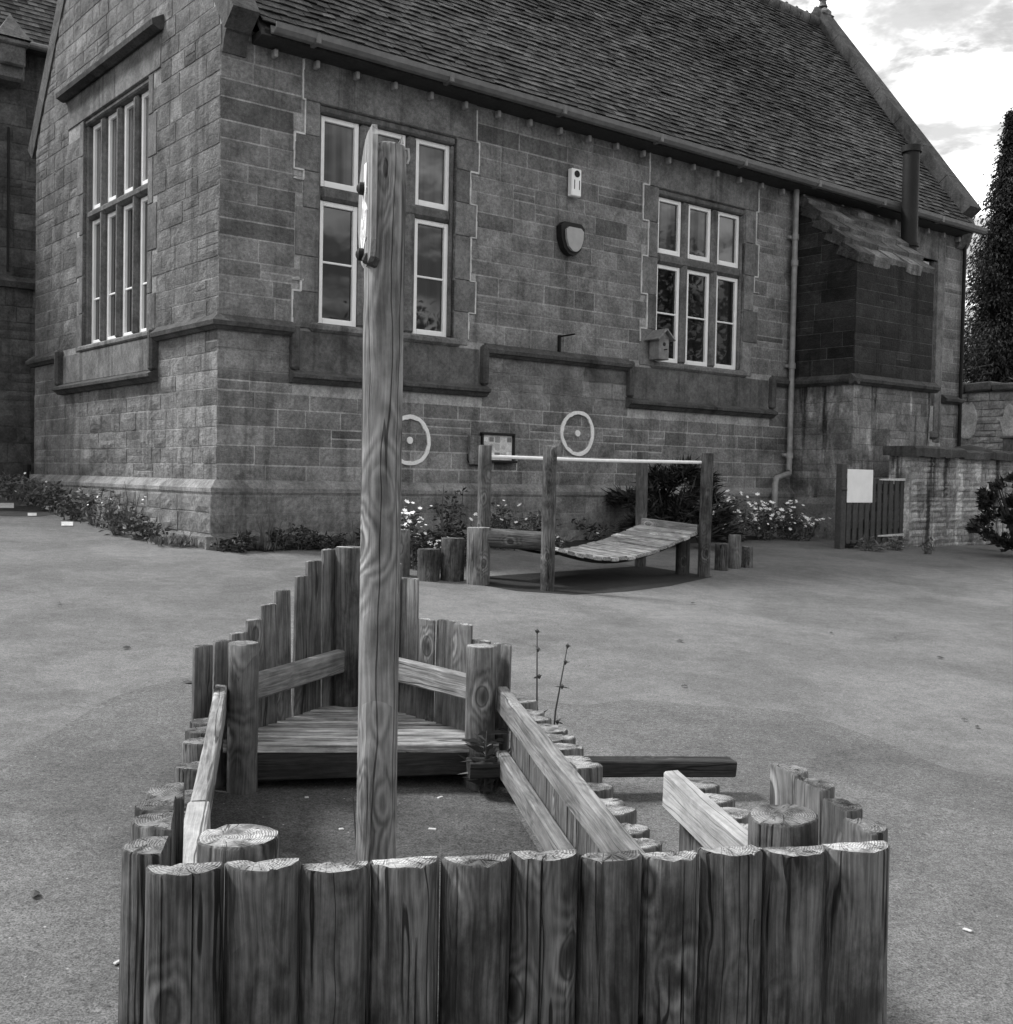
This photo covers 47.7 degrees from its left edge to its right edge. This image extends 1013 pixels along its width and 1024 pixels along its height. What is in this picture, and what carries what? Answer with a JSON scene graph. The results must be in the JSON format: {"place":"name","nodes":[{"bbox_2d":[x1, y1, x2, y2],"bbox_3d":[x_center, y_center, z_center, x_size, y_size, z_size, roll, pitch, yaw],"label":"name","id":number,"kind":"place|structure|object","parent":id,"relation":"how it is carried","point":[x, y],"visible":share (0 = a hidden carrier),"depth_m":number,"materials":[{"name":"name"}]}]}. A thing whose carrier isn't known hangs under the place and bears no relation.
{"place":"outdoors","nodes":[
{"label":"outdoors","id":0,"kind":"place"},
{"bbox_2d":[0,489,59,515],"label":"old tarmac","id":1,"kind":"structure","parent":0,"point":[17,510],"depth_m":14.86,"materials":[{"name":"grey asphalt"}]},
{"bbox_2d":[0,503,13,507],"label":"worn marking","id":2,"kind":"object","parent":1,"relation":"on","point":[6,505],"visible":1,"depth_m":15.25,"materials":[{"name":"white paint"}]},
{"bbox_2d":[0,471,33,496],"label":"weed clump","id":3,"kind":"object","parent":1,"relation":"on","point":[5,482],"visible":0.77,"depth_m":16.50,"materials":[{"name":"grey plant"}]},
{"bbox_2d":[5,472,49,501],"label":"weed clump","id":4,"kind":"object","parent":1,"relation":"on","point":[17,497],"visible":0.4,"depth_m":15.97,"materials":[{"name":"grey plant"}]},
{"bbox_2d":[14,473,53,505],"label":"weed clump","id":5,"kind":"object","parent":1,"relation":"on","point":[27,487],"visible":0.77,"depth_m":15.47,"materials":[{"name":"grey plant"}]},
{"bbox_2d":[0,483,1012,777],"bbox_3d":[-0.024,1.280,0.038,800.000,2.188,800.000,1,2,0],"label":"ground","id":6,"kind":"structure","parent":0,"point":[812,627],"depth_m":8.47,"materials":[{"name":"grey asphalt"}]},
{"bbox_2d":[23,464,30,493],"bbox_3d":[-6.878,-0.382,16.412,0.118,0.600,0.119,1,2,0],"label":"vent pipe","id":7,"kind":"object","parent":6,"relation":"on","point":[27,468],"visible":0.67,"depth_m":16.37,"materials":[{"name":"black metal"}]},
{"bbox_2d":[0,0,56,481],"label":"neighbouring building","id":8,"kind":"structure","parent":6,"relation":"on","point":[25,29],"depth_m":19.30,"materials":[{"name":"stone"}]},
{"bbox_2d":[24,479,67,510],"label":"weed clump","id":9,"kind":"object","parent":6,"relation":"on","point":[54,497],"visible":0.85,"depth_m":14.99,"materials":[{"name":"grey plant"}]},
{"bbox_2d":[61,522,72,525],"bbox_3d":[-5.180,0.137,13.502,0.133,0.028,0.477,0,2,-21],"label":"worn marking","id":10,"kind":"object","parent":6,"relation":"on","point":[66,523],"visible":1,"depth_m":13.45,"materials":[{"name":"white paint"}]},
{"bbox_2d":[48,489,95,515],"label":"weed clump","id":11,"kind":"object","parent":6,"relation":"on","point":[55,511],"visible":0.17,"depth_m":14.53,"materials":[{"name":"grey plant"}]},
{"bbox_2d":[50,488,99,520],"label":"weed clump","id":12,"kind":"object","parent":6,"relation":"on","point":[68,506],"visible":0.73,"depth_m":13.93,"materials":[{"name":"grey plant"}]},
{"bbox_2d":[68,484,121,524],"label":"weed clump","id":13,"kind":"object","parent":6,"relation":"on","point":[88,514],"visible":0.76,"depth_m":13.62,"materials":[{"name":"grey plant"}]},
{"bbox_2d":[87,479,143,529],"bbox_3d":[-4.452,-0.082,13.308,0.641,0.616,0.504,2,2,20],"label":"weed clump","id":14,"kind":"object","parent":6,"relation":"on","point":[101,525],"visible":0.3,"depth_m":13.25,"materials":[{"name":"grey plant"}]},
{"bbox_2d":[95,496,143,534],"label":"weed clump","id":15,"kind":"object","parent":6,"relation":"on","point":[110,516],"visible":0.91,"depth_m":12.71,"materials":[{"name":"grey plant"}]},
{"bbox_2d":[122,509,172,540],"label":"weed clump","id":16,"kind":"object","parent":6,"relation":"on","point":[147,526],"visible":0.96,"depth_m":12.37,"materials":[{"name":"grey plant"}]},
{"bbox_2d":[147,529,200,546],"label":"weed clump","id":17,"kind":"object","parent":6,"relation":"on","point":[179,540],"visible":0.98,"depth_m":11.96,"materials":[{"name":"grey plant"}]},
{"bbox_2d":[208,530,257,552],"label":"weed clump","id":18,"kind":"object","parent":6,"relation":"on","point":[238,546],"visible":0.96,"depth_m":11.83,"materials":[{"name":"grey plant"}]},
{"bbox_2d":[400,529,409,576],"bbox_3d":[-0.996,0.406,10.800,0.171,0.489,0.171,1,2,0],"label":"log stump","id":19,"kind":"object","parent":6,"relation":"on","point":[405,550],"visible":0.52,"depth_m":10.73,"materials":[{"name":"wood"}]},
{"bbox_2d":[401,499,437,568],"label":"flowering plant","id":20,"kind":"object","parent":6,"relation":"on","point":[406,522],"visible":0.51,"depth_m":11.35,"materials":[{"name":"white plant"}]},
{"bbox_2d":[417,548,439,581],"bbox_3d":[-0.721,0.510,10.604,0.213,0.344,0.211,2,2,27],"label":"log stump","id":21,"kind":"object","parent":6,"relation":"on","point":[428,565],"visible":0.92,"depth_m":10.51,"materials":[{"name":"wood"}]},
{"bbox_2d":[423,532,446,568],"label":"flowering plant","id":22,"kind":"object","parent":6,"relation":"on","point":[437,544],"visible":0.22,"depth_m":11.44,"materials":[{"name":"grey plant"}]},
{"bbox_2d":[429,486,467,537],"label":"leafy plant","id":23,"kind":"object","parent":6,"relation":"on","point":[442,524],"visible":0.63,"depth_m":12.79,"materials":[{"name":"grey plant"}]},
{"bbox_2d":[426,503,472,565],"bbox_3d":[-0.505,0.263,11.780,0.651,0.712,0.555,0,2,-39],"label":"leafy plant","id":24,"kind":"object","parent":6,"relation":"on","point":[457,532],"visible":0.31,"depth_m":11.69,"materials":[{"name":"grey plant"}]},
{"bbox_2d":[440,537,464,581],"bbox_3d":[-0.504,0.463,10.697,0.222,0.447,0.221,0,2,-36],"label":"log stump","id":25,"kind":"object","parent":6,"relation":"on","point":[452,557],"visible":0.94,"depth_m":10.60,"materials":[{"name":"wood"}]},
{"bbox_2d":[230,536,762,550],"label":"flower bed soil","id":26,"kind":"structure","parent":6,"relation":"on","point":[582,542],"depth_m":14.86,"materials":[{"name":"black soil"}]},
{"bbox_2d":[252,506,281,551],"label":"weed clump","id":27,"kind":"object","parent":26,"relation":"on","point":[265,546],"visible":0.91,"depth_m":12.06,"materials":[{"name":"grey plant"}]},
{"bbox_2d":[267,524,322,550],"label":"weed clump","id":28,"kind":"object","parent":26,"relation":"on","point":[286,540],"visible":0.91,"depth_m":12.29,"materials":[{"name":"grey plant"}]},
{"bbox_2d":[296,530,347,549],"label":"weed clump","id":29,"kind":"object","parent":26,"relation":"on","point":[334,541],"visible":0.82,"depth_m":12.44,"materials":[{"name":"grey plant"}]},
{"bbox_2d":[339,520,359,545],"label":"weed clump","id":30,"kind":"object","parent":26,"relation":"on","point":[353,542],"visible":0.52,"depth_m":12.71,"materials":[{"name":"grey plant"}]},
{"bbox_2d":[413,529,440,547],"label":"weed clump","id":31,"kind":"object","parent":26,"relation":"on","point":[422,534],"visible":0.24,"depth_m":13.25,"materials":[{"name":"grey plant"}]},
{"bbox_2d":[510,509,561,532],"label":"flowering plant","id":32,"kind":"object","parent":26,"relation":"on","point":[537,527],"visible":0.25,"depth_m":14.14,"materials":[{"name":"grey plant"}]},
{"bbox_2d":[571,518,613,539],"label":"flowering plant","id":33,"kind":"object","parent":26,"relation":"on","point":[592,527],"visible":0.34,"depth_m":15.13,"materials":[{"name":"grey plant"}]},
{"bbox_2d":[712,489,759,542],"bbox_3d":[3.148,0.068,16.127,0.952,0.784,1.121,2,2,34],"label":"flowering plant","id":34,"kind":"object","parent":26,"relation":"on","point":[741,516],"visible":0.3,"depth_m":15.97,"materials":[{"name":"grey plant"}]},
{"bbox_2d":[738,500,788,540],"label":"flowering plant","id":35,"kind":"object","parent":26,"relation":"on","point":[767,519],"visible":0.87,"depth_m":16.76,"materials":[{"name":"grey plant"}]},
{"bbox_2d":[469,500,535,550],"bbox_3d":[-0.038,0.157,13.605,0.824,0.625,0.730,1,2,0],"label":"flowering plant","id":36,"kind":"object","parent":6,"relation":"on","point":[502,520],"visible":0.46,"depth_m":13.52,"materials":[{"name":"grey plant"}]},
{"bbox_2d":[466,527,540,585],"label":"balance beam","id":37,"kind":"structure","parent":6,"relation":"on","point":[481,541],"depth_m":10.49,"materials":[{"name":"wood"}]},
{"bbox_2d":[25,0,987,549],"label":"school building","id":38,"kind":"structure","parent":6,"relation":"on","point":[775,208],"depth_m":14.90,"materials":[{"name":"stone"}]},
{"bbox_2d":[63,32,161,383],"bbox_3d":[-4.994,-3.660,14.665,0.300,3.885,3.410,0,2,-39],"label":"window","id":39,"kind":"structure","parent":38,"relation":"in","point":[121,224],"depth_m":14.46,"materials":[{"name":"stone"}]},
{"bbox_2d":[293,58,478,384],"bbox_3d":[-1.378,-3.281,13.412,2.582,3.440,0.250,0,2,-39],"label":"window","id":40,"kind":"structure","parent":38,"relation":"in","point":[329,233],"depth_m":13.27,"materials":[{"name":"stone"}]},
{"bbox_2d":[467,435,480,465],"bbox_3d":[-0.399,-0.759,14.168,0.240,0.375,0.050,0,2,-39],"label":"cable cover","id":41,"kind":"object","parent":38,"relation":"attached to","point":[474,442],"visible":0.77,"depth_m":14.13,"materials":[{"name":"metal"}]},
{"bbox_2d":[480,432,516,462],"bbox_3d":[-0.109,-0.806,14.372,0.590,0.373,0.070,0,2,-39],"label":"notice board","id":42,"kind":"object","parent":38,"relation":"attached to","point":[502,443],"visible":0.76,"depth_m":14.40,"materials":[{"name":"white paper"}]},
{"bbox_2d":[557,333,574,351],"bbox_3d":[0.775,-2.203,14.892,0.032,0.222,0.297,0,2,-42],"label":"wall bracket","id":43,"kind":"object","parent":38,"relation":"attached to","point":[559,344],"depth_m":14.96,"materials":[{"name":"black metal"}]},
{"bbox_2d":[556,221,584,255],"bbox_3d":[0.848,-3.566,14.973,0.410,0.420,0.135,0,2,-39],"label":"bell box","id":44,"kind":"object","parent":38,"relation":"attached to","point":[570,237],"visible":1,"depth_m":14.90,"materials":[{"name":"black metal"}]},
{"bbox_2d":[568,168,580,197],"bbox_3d":[0.895,-4.311,15.003,0.170,0.360,0.097,0,2,-39],"label":"alarm sounder","id":45,"kind":"object","parent":38,"relation":"attached to","point":[574,182],"visible":1,"depth_m":14.96,"materials":[{"name":"white paint"}]},
{"bbox_2d":[644,329,675,360],"bbox_3d":[2.141,-2.335,15.982,0.342,0.425,0.288,0,2,-39],"label":"bird box","id":46,"kind":"object","parent":38,"relation":"attached to","point":[660,339],"visible":1,"depth_m":15.92,"materials":[{"name":"grey wood"}]},
{"bbox_2d":[631,153,767,408],"bbox_3d":[2.866,-3.300,16.810,2.950,3.440,0.250,0,2,-39],"label":"window","id":47,"kind":"structure","parent":38,"relation":"in","point":[694,275],"depth_m":16.78,"materials":[{"name":"stone"}]},
{"bbox_2d":[917,227,945,442],"bbox_3d":[7.330,-3.150,20.379,1.360,3.780,0.270,0,2,-39],"label":"window","id":48,"kind":"structure","parent":38,"relation":"in","point":[931,246],"depth_m":20.62,"materials":[{"name":"stone"}]},
{"bbox_2d":[0,677,1012,1023],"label":"play surface","id":49,"kind":"object","parent":6,"relation":"on","point":[74,793],"visible":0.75,"depth_m":4.27,"materials":[{"name":"grey asphalt"}]},
{"bbox_2d":[30,889,39,896],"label":"fallen leaf","id":50,"kind":"object","parent":49,"relation":"on","point":[33,893],"visible":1,"depth_m":3.42,"materials":[{"name":"grey plant"}]},
{"bbox_2d":[210,775,537,1023],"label":"boat floor grit","id":51,"kind":"object","parent":49,"relation":"on","point":[461,818],"visible":0.25,"depth_m":4.25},
{"bbox_2d":[459,724,510,793],"bbox_3d":[-0.077,1.009,4.633,0.264,0.296,0.334,2,2,19],"label":"weed clump","id":52,"kind":"object","parent":51,"relation":"on","point":[475,744],"visible":0.48,"depth_m":4.58,"materials":[{"name":"black plant"}]},
{"bbox_2d":[356,141,405,861],"bbox_3d":[-0.312,0.234,2.808,0.101,2.258,0.100,1,2,0],"label":"mast post","id":53,"kind":"object","parent":49,"relation":"on","point":[381,446],"visible":0.82,"depth_m":2.76,"materials":[{"name":"grey wood"}]},
{"bbox_2d":[355,124,379,267],"bbox_3d":[-0.344,-0.750,2.797,0.045,0.329,0.268,0,2,-20],"label":"round sign","id":54,"kind":"object","parent":53,"relation":"attached to","point":[367,215],"visible":0.98,"depth_m":2.73,"materials":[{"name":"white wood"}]},
{"bbox_2d":[398,136,409,164],"bbox_3d":[-0.246,-0.871,2.754,0.031,0.071,0.011,2,2,21],"label":"wire hook","id":55,"kind":"object","parent":53,"relation":"attached to","point":[408,160],"visible":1,"depth_m":2.75,"materials":[{"name":"grey metal"}]},
{"bbox_2d":[118,546,889,1023],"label":"wooden play boat","id":56,"kind":"object","parent":49,"relation":"on","point":[602,908],"visible":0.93,"depth_m":2.19,"materials":[{"name":"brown wood"}]},
{"bbox_2d":[534,629,569,724],"bbox_3d":[0.190,0.818,4.857,0.164,0.635,0.094,1,2,0],"label":"tall weed","id":57,"kind":"object","parent":49,"relation":"on","point":[537,631],"visible":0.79,"depth_m":4.87,"materials":[{"name":"black plant"}]},
{"bbox_2d":[555,533,575,547],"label":"leafy plant","id":58,"kind":"object","parent":6,"relation":"on","point":[558,543],"visible":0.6,"depth_m":13.76,"materials":[{"name":"grey plant"}]},
{"bbox_2d":[477,445,713,590],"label":"play bridge","id":59,"kind":"structure","parent":6,"relation":"on","point":[642,540],"depth_m":11.71,"materials":[{"name":"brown wood"}]},
{"bbox_2d":[486,566,711,594],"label":"worn soil","id":60,"kind":"structure","parent":6,"relation":"on","point":[606,580],"depth_m":11.22,"materials":[{"name":"grey soil"}]},
{"bbox_2d":[601,454,747,542],"bbox_3d":[2.259,-0.149,15.057,2.030,1.280,1.932,1,2,0],"label":"shrub","id":61,"kind":"object","parent":6,"relation":"on","point":[679,508],"visible":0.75,"depth_m":14.83,"materials":[{"name":"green plant"}]},
{"bbox_2d":[714,543,728,570],"bbox_3d":[2.391,0.522,12.732,0.152,0.349,0.150,1,2,-9],"label":"log stump","id":62,"kind":"object","parent":6,"relation":"on","point":[721,556],"visible":0.93,"depth_m":12.67,"materials":[{"name":"grey wood"}]},
{"bbox_2d":[728,534,740,568],"bbox_3d":[2.585,0.471,12.985,0.144,0.432,0.141,2,2,18],"label":"log stump","id":63,"kind":"object","parent":6,"relation":"on","point":[734,553],"visible":0.88,"depth_m":12.93,"materials":[{"name":"grey wood"}]},
{"bbox_2d":[741,546,752,567],"bbox_3d":[2.765,0.540,13.152,0.131,0.291,0.132,3,2,45],"label":"log stump","id":64,"kind":"object","parent":6,"relation":"on","point":[747,557],"visible":0.89,"depth_m":13.10,"materials":[{"name":"grey wood"}]},
{"bbox_2d":[767,500,830,540],"bbox_3d":[4.290,0.128,17.150,0.889,0.650,0.782,0,2,-20],"label":"flowering plant","id":65,"kind":"object","parent":6,"relation":"on","point":[793,527],"visible":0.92,"depth_m":17.07,"materials":[{"name":"grey plant"}]},
{"bbox_2d":[845,536,864,547],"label":"weed clump","id":66,"kind":"object","parent":6,"relation":"on","point":[850,545],"visible":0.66,"depth_m":16.27,"materials":[{"name":"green plant"}]},
{"bbox_2d":[834,464,905,548],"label":"picket gate","id":67,"kind":"structure","parent":6,"relation":"on","point":[843,533],"depth_m":16.46,"materials":[{"name":"grey wood"}]},
{"bbox_2d":[847,469,872,502],"bbox_3d":[5.014,-0.367,16.232,0.610,0.469,0.013,0,2,-39],"label":"gate notice","id":68,"kind":"object","parent":67,"relation":"attached to","point":[859,486],"visible":1,"depth_m":16.22,"materials":[{"name":"white paper"}]},
{"bbox_2d":[853,536,891,551],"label":"weed clump","id":69,"kind":"object","parent":6,"relation":"on","point":[877,548],"visible":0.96,"depth_m":15.99,"materials":[{"name":"grey plant"}]},
{"bbox_2d":[881,535,909,550],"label":"weed clump","id":70,"kind":"object","parent":6,"relation":"on","point":[898,542],"visible":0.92,"depth_m":16.31,"materials":[{"name":"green plant"}]},
{"bbox_2d":[920,537,935,553],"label":"weed clump","id":71,"kind":"object","parent":6,"relation":"on","point":[927,549],"visible":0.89,"depth_m":16.05,"materials":[{"name":"grey plant"}]},
{"bbox_2d":[883,445,1012,547],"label":"garden wall","id":72,"kind":"structure","parent":6,"relation":"on","point":[941,484],"depth_m":17.42,"materials":[{"name":"stone"}]},
{"bbox_2d":[961,381,1012,450],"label":"boundary wall","id":73,"kind":"structure","parent":6,"relation":"on","point":[987,414],"depth_m":23.25,"materials":[{"name":"stone"}]},
{"bbox_2d":[963,107,1012,382],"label":"conifer tree","id":74,"kind":"object","parent":6,"relation":"on","point":[988,356],"visible":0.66,"depth_m":26.52,"materials":[{"name":"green plant"}]},
{"bbox_2d":[964,471,1012,551],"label":"shrub","id":75,"kind":"object","parent":6,"relation":"on","point":[987,499],"visible":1,"depth_m":16.28,"materials":[{"name":"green plant"}]},
{"bbox_2d":[999,435,1012,451],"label":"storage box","id":76,"kind":"object","parent":6,"relation":"on","point":[1007,443],"visible":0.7,"depth_m":20.07,"materials":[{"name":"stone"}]},
{"bbox_2d":[782,0,1012,382],"label":"sky","id":77,"kind":"structure","parent":0,"point":[948,64],"materials":[{"name":"white"}]}
]}

